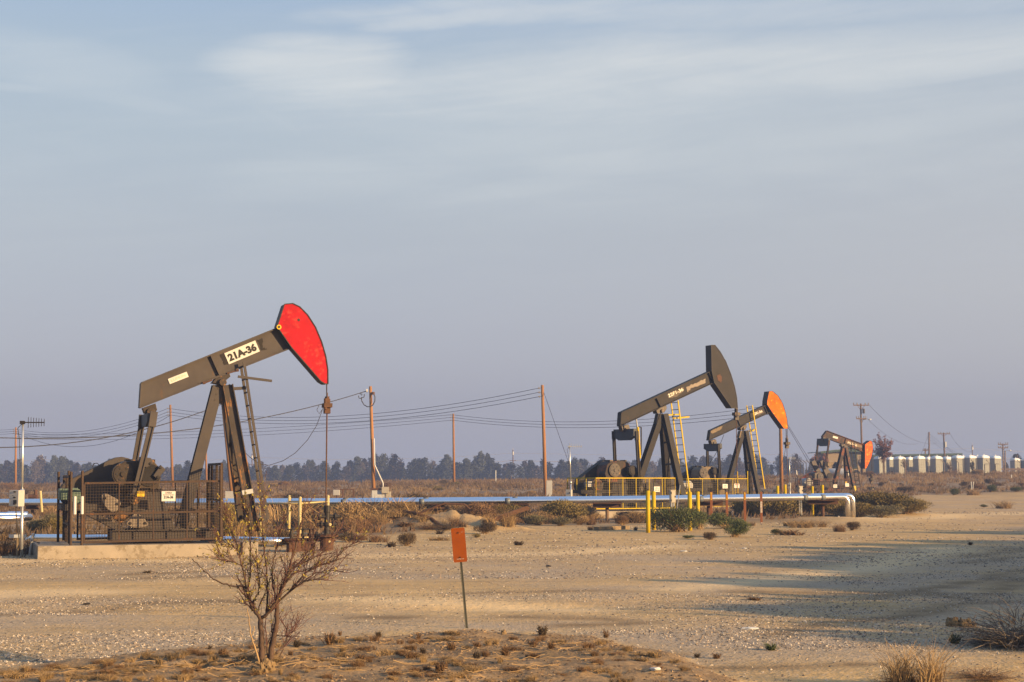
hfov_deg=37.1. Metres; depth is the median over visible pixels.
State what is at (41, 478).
windbreak tree
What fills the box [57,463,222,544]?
guard fence
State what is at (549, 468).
windbreak tree
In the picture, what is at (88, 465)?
windbreak tree
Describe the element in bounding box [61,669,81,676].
grass tuft
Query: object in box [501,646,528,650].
grass tuft
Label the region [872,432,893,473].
maroon tree
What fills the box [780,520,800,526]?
dry bush
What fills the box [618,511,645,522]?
dry brush
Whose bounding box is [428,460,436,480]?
windbreak tree
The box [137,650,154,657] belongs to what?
grass tuft
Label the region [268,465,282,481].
windbreak tree
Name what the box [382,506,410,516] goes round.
dry bush
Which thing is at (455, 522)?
dry bush
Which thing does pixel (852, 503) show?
pipeline
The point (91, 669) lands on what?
fallen twigs
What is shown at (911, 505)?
olive bush
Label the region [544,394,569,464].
guy wire
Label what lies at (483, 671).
dirt crumbs
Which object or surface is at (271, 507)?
pipe support
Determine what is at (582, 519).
dry bush
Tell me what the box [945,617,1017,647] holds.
tumbleweed
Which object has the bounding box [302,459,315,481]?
windbreak tree
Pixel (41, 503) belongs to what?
stake
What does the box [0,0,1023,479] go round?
sky
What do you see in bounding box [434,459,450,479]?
windbreak tree
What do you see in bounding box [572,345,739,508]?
pump jack
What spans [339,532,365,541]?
dry bush
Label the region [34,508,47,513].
dry brush
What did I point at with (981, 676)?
dry bush
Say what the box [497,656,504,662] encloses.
grass tuft
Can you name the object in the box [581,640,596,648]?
grass tuft
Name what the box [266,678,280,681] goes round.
grass tuft
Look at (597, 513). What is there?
dry brush
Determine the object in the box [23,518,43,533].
sage bush
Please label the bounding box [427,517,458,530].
dry bush
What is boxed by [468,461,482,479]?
windbreak tree
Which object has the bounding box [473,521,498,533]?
dry bush
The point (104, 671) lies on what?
grass tuft
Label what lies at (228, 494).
utility box
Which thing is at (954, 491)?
sage bush
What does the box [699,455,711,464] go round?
windbreak tree
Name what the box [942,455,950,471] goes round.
portable toilet
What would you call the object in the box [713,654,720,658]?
dead weed
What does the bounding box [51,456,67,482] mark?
windbreak tree
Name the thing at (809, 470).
windbreak tree
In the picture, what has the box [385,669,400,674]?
grass tuft
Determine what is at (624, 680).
grass tuft
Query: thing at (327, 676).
grass tuft
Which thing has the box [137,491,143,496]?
warning sign
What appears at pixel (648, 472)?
windbreak tree
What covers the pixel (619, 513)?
dry brush
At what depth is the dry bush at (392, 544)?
37.55 m
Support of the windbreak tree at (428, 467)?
on the ground
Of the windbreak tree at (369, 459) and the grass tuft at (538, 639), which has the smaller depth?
the grass tuft at (538, 639)
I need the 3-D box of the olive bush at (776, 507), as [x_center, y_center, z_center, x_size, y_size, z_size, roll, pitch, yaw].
[11.107,6.988,64.815,2.364,1.162,2.259,-2,-6,21]
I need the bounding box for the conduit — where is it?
[28,533,34,554]
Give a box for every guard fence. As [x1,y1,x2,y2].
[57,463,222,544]
[567,478,675,508]
[663,471,747,506]
[795,479,850,491]
[797,476,811,490]
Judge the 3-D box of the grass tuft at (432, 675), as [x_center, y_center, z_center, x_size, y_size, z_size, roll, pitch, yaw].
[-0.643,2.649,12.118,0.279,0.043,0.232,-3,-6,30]
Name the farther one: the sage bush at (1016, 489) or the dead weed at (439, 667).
the sage bush at (1016, 489)
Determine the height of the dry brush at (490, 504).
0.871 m
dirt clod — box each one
[251,658,275,672]
[945,616,975,626]
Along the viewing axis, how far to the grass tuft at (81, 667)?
13.11 m
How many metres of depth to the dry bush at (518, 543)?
38.76 m
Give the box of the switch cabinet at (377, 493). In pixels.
[370,487,390,497]
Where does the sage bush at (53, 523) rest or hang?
on the ground
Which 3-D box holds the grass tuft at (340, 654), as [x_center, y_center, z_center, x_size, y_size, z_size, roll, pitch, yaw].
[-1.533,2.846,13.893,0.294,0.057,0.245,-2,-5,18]
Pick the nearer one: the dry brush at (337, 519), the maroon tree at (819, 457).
the dry brush at (337, 519)
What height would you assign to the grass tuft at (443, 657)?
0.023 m
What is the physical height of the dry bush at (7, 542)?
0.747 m
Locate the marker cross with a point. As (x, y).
(17, 541)
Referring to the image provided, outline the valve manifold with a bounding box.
[284,529,335,551]
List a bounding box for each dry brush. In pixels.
[5,481,27,488]
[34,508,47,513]
[39,505,56,513]
[176,491,183,497]
[256,498,324,523]
[272,502,320,513]
[278,481,291,485]
[281,509,337,525]
[282,492,306,497]
[292,511,333,531]
[302,519,318,530]
[307,508,363,529]
[323,514,400,532]
[330,499,385,525]
[340,491,435,519]
[379,482,391,487]
[392,501,420,516]
[398,491,428,497]
[408,486,424,491]
[416,504,451,513]
[416,504,467,513]
[431,485,444,490]
[458,501,497,516]
[468,501,499,513]
[472,511,499,521]
[490,503,541,522]
[491,503,523,518]
[499,517,522,524]
[520,511,548,523]
[522,510,557,523]
[538,498,589,521]
[549,503,596,519]
[577,508,600,518]
[615,511,632,517]
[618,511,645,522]
[651,477,661,485]
[676,502,695,510]
[759,477,774,484]
[863,471,873,476]
[897,486,916,492]
[968,483,986,489]
[971,469,983,474]
[984,478,994,483]
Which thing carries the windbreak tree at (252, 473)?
on the ground
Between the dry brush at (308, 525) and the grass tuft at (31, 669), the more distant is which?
the dry brush at (308, 525)
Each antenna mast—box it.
[9,417,44,556]
[566,443,581,495]
[788,456,795,493]
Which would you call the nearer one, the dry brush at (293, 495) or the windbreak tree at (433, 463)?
the dry brush at (293, 495)
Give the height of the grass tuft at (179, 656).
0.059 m
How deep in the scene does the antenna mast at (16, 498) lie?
32.93 m
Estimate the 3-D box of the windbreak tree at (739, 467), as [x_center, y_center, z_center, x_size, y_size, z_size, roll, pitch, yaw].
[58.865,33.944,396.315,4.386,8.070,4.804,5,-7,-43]
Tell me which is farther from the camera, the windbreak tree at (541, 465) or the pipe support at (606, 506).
the windbreak tree at (541, 465)
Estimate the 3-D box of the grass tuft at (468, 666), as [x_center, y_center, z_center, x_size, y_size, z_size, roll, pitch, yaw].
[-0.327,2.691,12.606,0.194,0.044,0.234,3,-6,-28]
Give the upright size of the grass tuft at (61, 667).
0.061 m
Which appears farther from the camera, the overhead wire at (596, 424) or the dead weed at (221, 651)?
the overhead wire at (596, 424)
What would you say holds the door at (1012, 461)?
in the portable toilet at (1014, 463)
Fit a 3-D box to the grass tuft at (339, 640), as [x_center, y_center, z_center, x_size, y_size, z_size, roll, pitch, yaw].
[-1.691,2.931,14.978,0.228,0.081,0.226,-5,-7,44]
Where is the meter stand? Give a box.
[333,489,353,497]
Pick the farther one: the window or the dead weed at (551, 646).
the window
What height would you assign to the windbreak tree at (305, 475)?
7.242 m
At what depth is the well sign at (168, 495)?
33.14 m
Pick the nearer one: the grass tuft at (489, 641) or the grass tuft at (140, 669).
the grass tuft at (140, 669)
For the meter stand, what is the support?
on the ground
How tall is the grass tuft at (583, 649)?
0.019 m
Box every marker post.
[710,492,712,514]
[725,492,727,515]
[743,492,745,521]
[760,492,762,521]
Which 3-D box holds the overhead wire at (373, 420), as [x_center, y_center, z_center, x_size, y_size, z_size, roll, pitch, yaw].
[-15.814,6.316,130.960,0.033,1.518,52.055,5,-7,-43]
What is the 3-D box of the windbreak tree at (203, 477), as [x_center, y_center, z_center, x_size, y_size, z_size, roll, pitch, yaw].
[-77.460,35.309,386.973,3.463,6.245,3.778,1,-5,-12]
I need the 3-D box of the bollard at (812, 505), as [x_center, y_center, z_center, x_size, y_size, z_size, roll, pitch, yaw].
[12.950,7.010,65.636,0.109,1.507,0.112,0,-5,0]
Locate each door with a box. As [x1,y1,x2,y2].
[874,459,878,472]
[893,460,897,472]
[913,460,917,472]
[930,460,934,472]
[951,458,956,472]
[964,458,969,472]
[977,458,982,470]
[990,458,993,470]
[1010,460,1014,470]
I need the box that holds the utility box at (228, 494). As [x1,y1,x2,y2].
[225,491,233,497]
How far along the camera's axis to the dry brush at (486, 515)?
55.94 m
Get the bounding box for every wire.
[0,391,365,438]
[0,404,220,447]
[16,412,166,434]
[16,415,166,437]
[17,409,165,432]
[17,415,444,434]
[20,416,168,446]
[55,420,449,439]
[118,417,449,436]
[173,392,537,420]
[173,396,538,423]
[175,388,537,417]
[262,453,508,459]
[454,413,743,424]
[454,414,767,427]
[457,407,757,421]
[525,448,966,454]
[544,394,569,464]
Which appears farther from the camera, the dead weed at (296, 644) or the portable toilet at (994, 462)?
the portable toilet at (994, 462)
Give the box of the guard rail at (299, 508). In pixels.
[259,495,329,545]
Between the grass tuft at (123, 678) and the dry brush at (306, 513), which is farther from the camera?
the dry brush at (306, 513)
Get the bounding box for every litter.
[649,667,660,670]
[741,627,758,629]
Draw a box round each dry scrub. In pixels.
[0,469,1023,536]
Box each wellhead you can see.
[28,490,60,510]
[310,505,343,550]
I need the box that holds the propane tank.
[820,468,848,475]
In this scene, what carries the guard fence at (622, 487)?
on the concrete pad at (611, 512)
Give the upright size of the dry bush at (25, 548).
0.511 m
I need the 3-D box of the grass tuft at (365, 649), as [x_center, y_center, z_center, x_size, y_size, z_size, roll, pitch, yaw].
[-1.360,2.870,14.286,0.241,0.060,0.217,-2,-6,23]
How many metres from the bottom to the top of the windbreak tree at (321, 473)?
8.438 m
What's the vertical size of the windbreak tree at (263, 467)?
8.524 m
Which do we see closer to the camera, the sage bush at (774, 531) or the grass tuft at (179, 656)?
the grass tuft at (179, 656)
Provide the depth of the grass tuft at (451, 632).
15.76 m
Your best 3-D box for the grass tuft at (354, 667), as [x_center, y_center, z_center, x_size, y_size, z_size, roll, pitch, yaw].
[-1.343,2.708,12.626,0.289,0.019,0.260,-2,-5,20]
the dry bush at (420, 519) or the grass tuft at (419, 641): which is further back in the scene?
the dry bush at (420, 519)
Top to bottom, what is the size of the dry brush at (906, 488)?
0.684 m
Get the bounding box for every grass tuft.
[0,668,21,673]
[2,670,30,678]
[16,664,35,671]
[23,667,38,672]
[35,666,55,670]
[36,672,47,681]
[39,663,61,668]
[41,672,52,678]
[52,663,73,669]
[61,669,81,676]
[69,675,83,678]
[74,664,91,668]
[80,674,102,680]
[87,664,102,669]
[88,659,101,663]
[95,668,116,674]
[96,674,111,680]
[115,661,140,667]
[120,665,142,672]
[120,674,133,680]
[125,656,137,662]
[136,667,155,671]
[136,675,149,679]
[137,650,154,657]
[142,653,163,658]
[148,663,168,669]
[152,673,165,680]
[153,656,165,664]
[158,651,188,658]
[165,653,179,660]
[169,672,194,679]
[173,649,190,654]
[177,674,190,680]
[179,666,194,673]
[184,647,202,653]
[186,657,206,662]
[194,664,201,671]
[195,649,209,655]
[196,675,215,680]
[197,648,218,654]
[204,661,227,665]
[206,653,219,660]
[219,673,234,676]
[226,647,248,651]
[235,653,255,659]
[247,670,265,674]
[251,667,266,674]
[262,657,284,661]
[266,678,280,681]
[276,667,283,674]
[281,675,297,680]
[285,671,298,676]
[316,658,335,661]
[321,672,332,678]
[332,650,359,656]
[334,635,347,643]
[338,666,366,669]
[340,644,347,651]
[349,659,368,667]
[350,635,369,640]
[355,645,377,650]
[368,634,380,640]
[372,649,394,656]
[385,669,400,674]
[395,648,409,654]
[402,651,420,657]
[403,637,427,643]
[403,643,420,650]
[403,652,426,657]
[407,669,429,676]
[408,666,423,671]
[412,672,443,677]
[419,655,427,661]
[431,635,454,640]
[434,655,453,658]
[436,673,455,678]
[442,629,463,634]
[444,669,473,678]
[451,662,462,665]
[460,666,483,672]
[465,664,482,668]
[480,635,501,644]
[481,650,489,656]
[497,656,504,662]
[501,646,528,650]
[502,665,519,671]
[504,678,524,681]
[523,674,536,681]
[525,651,541,657]
[533,634,546,641]
[549,638,568,642]
[571,647,594,650]
[574,666,592,671]
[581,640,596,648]
[582,657,605,664]
[590,639,609,644]
[590,649,600,655]
[591,664,615,673]
[597,646,615,650]
[607,675,635,681]
[609,671,623,676]
[620,645,632,650]
[630,654,648,660]
[642,649,663,657]
[667,658,681,662]
[677,663,691,670]
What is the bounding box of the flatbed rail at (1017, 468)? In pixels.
[1001,467,1023,470]
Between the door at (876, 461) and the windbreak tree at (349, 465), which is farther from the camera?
the windbreak tree at (349, 465)
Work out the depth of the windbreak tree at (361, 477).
404.43 m
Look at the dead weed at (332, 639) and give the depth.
14.78 m
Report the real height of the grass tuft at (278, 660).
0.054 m
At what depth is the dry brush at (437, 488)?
139.57 m
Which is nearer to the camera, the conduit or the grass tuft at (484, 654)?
the grass tuft at (484, 654)
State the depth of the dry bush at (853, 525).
49.56 m
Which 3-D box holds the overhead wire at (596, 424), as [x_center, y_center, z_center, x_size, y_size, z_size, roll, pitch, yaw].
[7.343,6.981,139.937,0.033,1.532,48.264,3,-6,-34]
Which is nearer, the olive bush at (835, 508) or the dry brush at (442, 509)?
the dry brush at (442, 509)
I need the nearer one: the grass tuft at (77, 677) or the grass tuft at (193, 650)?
the grass tuft at (77, 677)
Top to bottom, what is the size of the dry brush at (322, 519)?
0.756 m
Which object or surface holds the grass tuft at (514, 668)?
on the ground
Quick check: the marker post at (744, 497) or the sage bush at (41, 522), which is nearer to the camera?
the sage bush at (41, 522)
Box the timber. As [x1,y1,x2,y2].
[594,525,629,530]
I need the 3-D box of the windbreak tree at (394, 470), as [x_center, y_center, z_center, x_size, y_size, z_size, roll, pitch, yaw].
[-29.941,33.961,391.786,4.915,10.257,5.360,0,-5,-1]
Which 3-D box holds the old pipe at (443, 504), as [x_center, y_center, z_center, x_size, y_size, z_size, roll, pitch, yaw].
[-2.237,5.483,49.807,1.779,0.406,0.057,0,-5,0]
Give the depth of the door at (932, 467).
198.83 m
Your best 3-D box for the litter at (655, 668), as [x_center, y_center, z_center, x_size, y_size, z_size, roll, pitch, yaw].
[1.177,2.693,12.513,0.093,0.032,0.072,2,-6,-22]
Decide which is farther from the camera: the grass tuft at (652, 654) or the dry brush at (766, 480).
the dry brush at (766, 480)
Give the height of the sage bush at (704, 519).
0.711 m
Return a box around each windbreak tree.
[0,460,12,482]
[6,459,31,483]
[20,465,31,483]
[29,458,45,483]
[29,460,41,483]
[34,455,48,484]
[46,455,57,483]
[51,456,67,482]
[64,456,70,474]
[71,462,80,476]
[80,464,86,473]
[83,462,94,471]
[160,467,170,480]
[169,464,185,479]
[180,460,190,479]
[200,468,207,482]
[218,460,226,481]
[223,468,228,481]
[249,464,259,481]
[253,461,267,481]
[263,466,272,481]
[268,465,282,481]
[278,464,284,476]
[281,466,288,481]
[284,464,297,482]
[291,462,303,481]
[300,465,309,480]
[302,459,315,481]
[309,465,318,481]
[313,460,330,481]
[327,461,342,481]
[338,466,351,482]
[346,460,353,473]
[349,456,364,481]
[354,461,366,481]
[361,458,370,480]
[367,453,378,478]
[375,453,389,480]
[387,453,404,480]
[398,467,409,480]
[406,461,413,479]
[407,458,427,480]
[416,457,435,479]
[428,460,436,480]
[432,465,440,479]
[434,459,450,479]
[438,454,452,477]
[448,462,462,479]
[455,458,473,479]
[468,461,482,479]
[472,450,488,479]
[484,453,494,477]
[485,459,495,478]
[491,462,503,478]
[499,463,510,478]
[503,462,520,479]
[513,466,525,478]
[517,460,527,478]
[523,460,535,479]
[529,465,542,478]
[539,458,546,479]
[542,462,553,478]
[549,464,560,478]
[554,459,569,479]
[565,461,572,477]
[571,456,580,477]
[579,458,589,472]
[630,459,636,467]
[645,463,653,477]
[648,461,656,477]
[652,458,661,477]
[679,459,684,472]
[681,462,692,472]
[687,455,698,465]
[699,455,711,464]
[701,455,717,467]
[710,457,724,474]
[721,457,730,475]
[734,457,745,475]
[756,458,764,476]
[761,457,768,475]
[763,464,770,475]
[769,464,774,475]
[772,454,783,476]
[776,462,785,475]
[783,456,793,475]
[791,453,801,473]
[807,458,812,472]
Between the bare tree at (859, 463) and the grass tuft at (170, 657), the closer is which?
the grass tuft at (170, 657)
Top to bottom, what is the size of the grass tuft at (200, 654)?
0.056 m
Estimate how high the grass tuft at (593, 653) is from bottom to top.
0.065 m
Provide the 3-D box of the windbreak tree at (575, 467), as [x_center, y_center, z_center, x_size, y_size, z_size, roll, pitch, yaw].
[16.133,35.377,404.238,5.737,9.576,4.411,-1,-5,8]
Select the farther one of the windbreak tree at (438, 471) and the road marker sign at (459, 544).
the windbreak tree at (438, 471)
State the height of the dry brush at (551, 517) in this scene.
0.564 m
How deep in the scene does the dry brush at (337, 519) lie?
49.43 m
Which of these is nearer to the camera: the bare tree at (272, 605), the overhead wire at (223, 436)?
the bare tree at (272, 605)
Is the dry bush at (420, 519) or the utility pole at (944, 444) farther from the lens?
the utility pole at (944, 444)
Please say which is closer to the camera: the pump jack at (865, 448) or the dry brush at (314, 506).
the dry brush at (314, 506)
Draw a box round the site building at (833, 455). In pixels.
[808,447,865,473]
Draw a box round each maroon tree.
[809,453,828,468]
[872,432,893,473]
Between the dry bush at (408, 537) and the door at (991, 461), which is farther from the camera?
the door at (991, 461)
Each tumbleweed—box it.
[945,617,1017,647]
[950,592,1023,651]
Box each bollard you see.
[646,491,649,532]
[652,491,655,529]
[688,492,691,530]
[696,491,699,511]
[811,486,813,515]
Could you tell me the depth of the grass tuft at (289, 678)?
12.01 m
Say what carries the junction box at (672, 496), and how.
on the ground
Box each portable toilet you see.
[874,456,885,473]
[886,457,893,471]
[893,455,905,473]
[905,456,912,471]
[913,455,925,472]
[925,457,929,472]
[930,456,942,472]
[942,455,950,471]
[951,454,963,472]
[964,454,976,472]
[977,454,989,472]
[990,455,1000,471]
[1010,457,1019,470]
[1021,458,1023,470]
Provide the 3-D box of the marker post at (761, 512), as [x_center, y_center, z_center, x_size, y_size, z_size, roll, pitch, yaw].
[9.596,6.494,58.650,0.095,1.378,0.038,-1,-5,6]
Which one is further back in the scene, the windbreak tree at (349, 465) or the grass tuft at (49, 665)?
the windbreak tree at (349, 465)
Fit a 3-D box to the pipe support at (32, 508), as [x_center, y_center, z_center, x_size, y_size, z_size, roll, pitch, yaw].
[-20.090,7.267,63.777,0.544,0.761,0.500,0,-5,0]
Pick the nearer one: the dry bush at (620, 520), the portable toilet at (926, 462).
the dry bush at (620, 520)
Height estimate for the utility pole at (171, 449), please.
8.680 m
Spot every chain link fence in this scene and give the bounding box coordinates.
[788,460,813,475]
[879,459,1020,474]
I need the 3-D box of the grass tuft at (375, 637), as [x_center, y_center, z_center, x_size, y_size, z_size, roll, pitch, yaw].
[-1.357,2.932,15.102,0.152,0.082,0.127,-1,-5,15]
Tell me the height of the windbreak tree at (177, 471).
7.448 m
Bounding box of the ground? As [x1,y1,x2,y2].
[0,475,1023,681]
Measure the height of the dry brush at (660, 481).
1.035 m
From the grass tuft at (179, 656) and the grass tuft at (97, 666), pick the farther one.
the grass tuft at (179, 656)
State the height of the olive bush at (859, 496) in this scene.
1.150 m
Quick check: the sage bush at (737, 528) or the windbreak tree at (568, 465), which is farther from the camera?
the windbreak tree at (568, 465)
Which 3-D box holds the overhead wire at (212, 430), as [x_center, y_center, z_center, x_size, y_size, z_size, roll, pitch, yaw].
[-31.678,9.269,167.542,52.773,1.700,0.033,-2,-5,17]
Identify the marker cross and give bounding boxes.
[9,533,26,556]
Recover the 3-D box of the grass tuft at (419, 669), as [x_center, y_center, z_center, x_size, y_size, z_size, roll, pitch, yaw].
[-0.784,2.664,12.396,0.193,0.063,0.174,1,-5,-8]
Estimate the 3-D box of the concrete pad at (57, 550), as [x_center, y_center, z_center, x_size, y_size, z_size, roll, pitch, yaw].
[-8.141,4.786,33.840,4.702,0.640,2.300,2,-5,-20]
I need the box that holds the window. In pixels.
[846,447,856,468]
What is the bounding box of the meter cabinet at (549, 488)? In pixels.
[546,481,551,495]
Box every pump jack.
[58,303,331,541]
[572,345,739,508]
[676,391,789,505]
[796,431,873,492]
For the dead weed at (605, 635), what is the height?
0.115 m
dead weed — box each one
[217,647,226,655]
[291,637,302,646]
[317,629,338,644]
[327,634,335,643]
[354,652,368,661]
[373,630,383,636]
[419,646,426,653]
[434,658,447,672]
[445,640,456,649]
[471,641,482,646]
[472,650,481,658]
[501,643,512,655]
[527,638,537,646]
[536,622,548,634]
[546,642,555,648]
[601,627,608,637]
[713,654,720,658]
[745,596,764,600]
[763,640,779,649]
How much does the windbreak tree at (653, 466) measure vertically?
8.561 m
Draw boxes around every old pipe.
[388,509,442,525]
[416,503,470,514]
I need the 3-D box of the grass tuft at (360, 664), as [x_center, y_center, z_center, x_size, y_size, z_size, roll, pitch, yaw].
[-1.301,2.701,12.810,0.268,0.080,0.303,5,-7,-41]
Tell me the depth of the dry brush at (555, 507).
57.57 m
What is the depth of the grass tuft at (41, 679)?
11.91 m
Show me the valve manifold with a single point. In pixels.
(289, 546)
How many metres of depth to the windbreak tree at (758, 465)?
390.15 m
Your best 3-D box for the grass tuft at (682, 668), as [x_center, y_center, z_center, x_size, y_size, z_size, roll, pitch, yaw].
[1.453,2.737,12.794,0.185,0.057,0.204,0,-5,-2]
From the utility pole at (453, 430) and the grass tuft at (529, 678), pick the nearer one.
the grass tuft at (529, 678)
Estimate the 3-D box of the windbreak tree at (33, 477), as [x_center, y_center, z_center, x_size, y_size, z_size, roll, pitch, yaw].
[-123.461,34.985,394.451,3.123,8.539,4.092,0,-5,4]
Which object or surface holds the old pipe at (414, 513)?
on the ground
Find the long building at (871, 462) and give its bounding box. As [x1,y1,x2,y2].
[866,453,961,473]
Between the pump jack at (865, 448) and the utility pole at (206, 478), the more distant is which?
the utility pole at (206, 478)
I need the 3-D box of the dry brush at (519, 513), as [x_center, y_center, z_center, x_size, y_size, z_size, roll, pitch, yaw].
[0.147,6.587,58.767,3.332,0.927,2.946,4,-6,-35]
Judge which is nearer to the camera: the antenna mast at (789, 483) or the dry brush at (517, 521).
the dry brush at (517, 521)
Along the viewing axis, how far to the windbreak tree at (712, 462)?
391.96 m
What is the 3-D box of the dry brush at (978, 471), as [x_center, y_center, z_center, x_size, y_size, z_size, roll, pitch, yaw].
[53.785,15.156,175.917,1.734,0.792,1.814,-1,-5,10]
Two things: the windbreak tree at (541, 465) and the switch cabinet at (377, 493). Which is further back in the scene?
the windbreak tree at (541, 465)
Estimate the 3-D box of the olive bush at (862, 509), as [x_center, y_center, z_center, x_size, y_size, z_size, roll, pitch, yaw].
[14.844,7.177,64.945,1.500,0.734,1.351,4,-6,-34]
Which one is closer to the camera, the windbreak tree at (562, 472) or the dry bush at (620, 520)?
the dry bush at (620, 520)
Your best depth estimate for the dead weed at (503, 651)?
13.89 m
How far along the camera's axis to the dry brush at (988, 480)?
141.63 m
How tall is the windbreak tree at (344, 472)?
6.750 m
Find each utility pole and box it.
[13,427,16,483]
[167,405,173,486]
[205,454,207,482]
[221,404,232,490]
[358,386,383,487]
[450,414,454,481]
[538,385,546,493]
[779,400,783,491]
[853,403,870,474]
[927,432,929,456]
[938,432,949,456]
[998,442,1007,472]
[1004,450,1010,471]
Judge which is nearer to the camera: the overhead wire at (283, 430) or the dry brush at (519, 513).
the dry brush at (519, 513)
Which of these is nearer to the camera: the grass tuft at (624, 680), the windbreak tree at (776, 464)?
the grass tuft at (624, 680)
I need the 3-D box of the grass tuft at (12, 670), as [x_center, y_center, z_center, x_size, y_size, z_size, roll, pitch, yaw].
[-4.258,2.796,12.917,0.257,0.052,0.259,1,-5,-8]
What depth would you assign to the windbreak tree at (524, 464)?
420.18 m
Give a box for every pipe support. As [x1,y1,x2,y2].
[24,505,39,518]
[269,505,287,515]
[430,504,444,513]
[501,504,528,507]
[592,503,621,521]
[693,502,723,518]
[807,500,838,515]
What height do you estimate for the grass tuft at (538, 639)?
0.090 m
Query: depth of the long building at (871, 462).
260.62 m
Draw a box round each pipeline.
[0,493,855,516]
[0,494,850,516]
[0,511,27,513]
[0,514,32,520]
[25,534,289,544]
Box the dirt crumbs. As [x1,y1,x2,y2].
[1,629,735,681]
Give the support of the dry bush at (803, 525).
on the ground
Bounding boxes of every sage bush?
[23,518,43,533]
[30,512,61,532]
[46,516,61,533]
[643,505,702,531]
[687,511,710,529]
[703,532,716,539]
[707,512,742,528]
[723,519,753,536]
[770,529,783,534]
[946,632,960,643]
[950,488,960,494]
[986,484,997,491]
[1010,487,1022,491]
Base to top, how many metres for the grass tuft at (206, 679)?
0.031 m
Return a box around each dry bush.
[0,528,24,554]
[0,534,32,555]
[23,536,36,554]
[214,500,275,536]
[263,525,286,536]
[266,529,294,545]
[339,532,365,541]
[367,533,392,541]
[368,512,391,523]
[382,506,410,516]
[386,540,397,546]
[396,521,415,526]
[396,532,416,545]
[404,512,436,521]
[412,520,440,529]
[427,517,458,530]
[429,536,449,540]
[444,514,468,527]
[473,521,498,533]
[479,513,498,527]
[497,507,519,526]
[512,541,524,544]
[571,515,590,524]
[578,513,599,524]
[612,515,628,525]
[775,528,805,534]
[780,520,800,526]
[783,518,813,527]
[801,519,831,526]
[829,521,849,531]
[845,521,860,529]
[862,663,952,681]
[864,632,967,681]
[928,664,1023,681]
[959,482,968,485]
[964,486,984,494]
[984,498,1015,508]
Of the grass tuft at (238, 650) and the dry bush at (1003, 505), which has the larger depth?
the dry bush at (1003, 505)
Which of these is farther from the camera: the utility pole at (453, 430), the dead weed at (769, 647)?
the utility pole at (453, 430)
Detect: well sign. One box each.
[161,491,175,500]
[654,486,659,491]
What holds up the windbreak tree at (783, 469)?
on the ground
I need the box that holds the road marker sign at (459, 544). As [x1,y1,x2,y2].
[451,527,467,627]
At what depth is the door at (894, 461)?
199.02 m
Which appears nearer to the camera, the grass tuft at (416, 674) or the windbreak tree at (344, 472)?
the grass tuft at (416, 674)
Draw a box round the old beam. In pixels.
[483,506,528,522]
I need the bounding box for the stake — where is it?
[39,491,42,511]
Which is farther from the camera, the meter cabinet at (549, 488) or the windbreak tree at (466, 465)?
the windbreak tree at (466, 465)
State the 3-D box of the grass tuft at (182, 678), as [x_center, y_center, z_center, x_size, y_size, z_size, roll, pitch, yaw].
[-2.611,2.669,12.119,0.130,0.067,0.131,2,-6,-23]
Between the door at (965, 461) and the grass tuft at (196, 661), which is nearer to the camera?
the grass tuft at (196, 661)
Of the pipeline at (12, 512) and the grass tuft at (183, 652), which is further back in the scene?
the pipeline at (12, 512)
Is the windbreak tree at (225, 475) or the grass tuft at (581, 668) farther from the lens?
the windbreak tree at (225, 475)
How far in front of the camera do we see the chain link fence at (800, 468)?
189.32 m
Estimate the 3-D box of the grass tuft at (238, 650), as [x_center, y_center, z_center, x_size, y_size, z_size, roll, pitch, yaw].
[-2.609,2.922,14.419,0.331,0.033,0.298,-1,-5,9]
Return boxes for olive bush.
[214,502,244,535]
[523,514,547,524]
[548,516,574,525]
[731,492,765,516]
[748,493,799,515]
[782,492,805,513]
[790,490,842,514]
[819,500,844,515]
[841,501,877,516]
[842,490,892,504]
[860,490,918,512]
[869,505,904,516]
[890,498,930,514]
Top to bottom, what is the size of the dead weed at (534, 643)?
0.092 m
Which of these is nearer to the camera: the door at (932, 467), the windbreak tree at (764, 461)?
the door at (932, 467)
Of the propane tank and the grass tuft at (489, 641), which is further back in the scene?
the propane tank
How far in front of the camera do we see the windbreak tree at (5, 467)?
397.01 m
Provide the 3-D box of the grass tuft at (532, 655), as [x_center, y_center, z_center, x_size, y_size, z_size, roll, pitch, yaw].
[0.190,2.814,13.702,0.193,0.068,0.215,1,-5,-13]
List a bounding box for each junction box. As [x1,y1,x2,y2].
[669,490,675,506]
[797,486,802,515]
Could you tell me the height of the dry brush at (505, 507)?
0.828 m
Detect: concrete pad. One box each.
[32,539,257,558]
[595,509,682,517]
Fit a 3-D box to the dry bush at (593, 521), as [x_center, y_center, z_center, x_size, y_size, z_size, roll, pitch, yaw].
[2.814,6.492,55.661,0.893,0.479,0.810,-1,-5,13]
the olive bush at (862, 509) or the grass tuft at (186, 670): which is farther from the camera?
the olive bush at (862, 509)
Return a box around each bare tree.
[192,474,386,663]
[856,455,860,473]
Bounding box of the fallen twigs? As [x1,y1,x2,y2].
[3,638,605,677]
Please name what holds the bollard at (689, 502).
on the ground

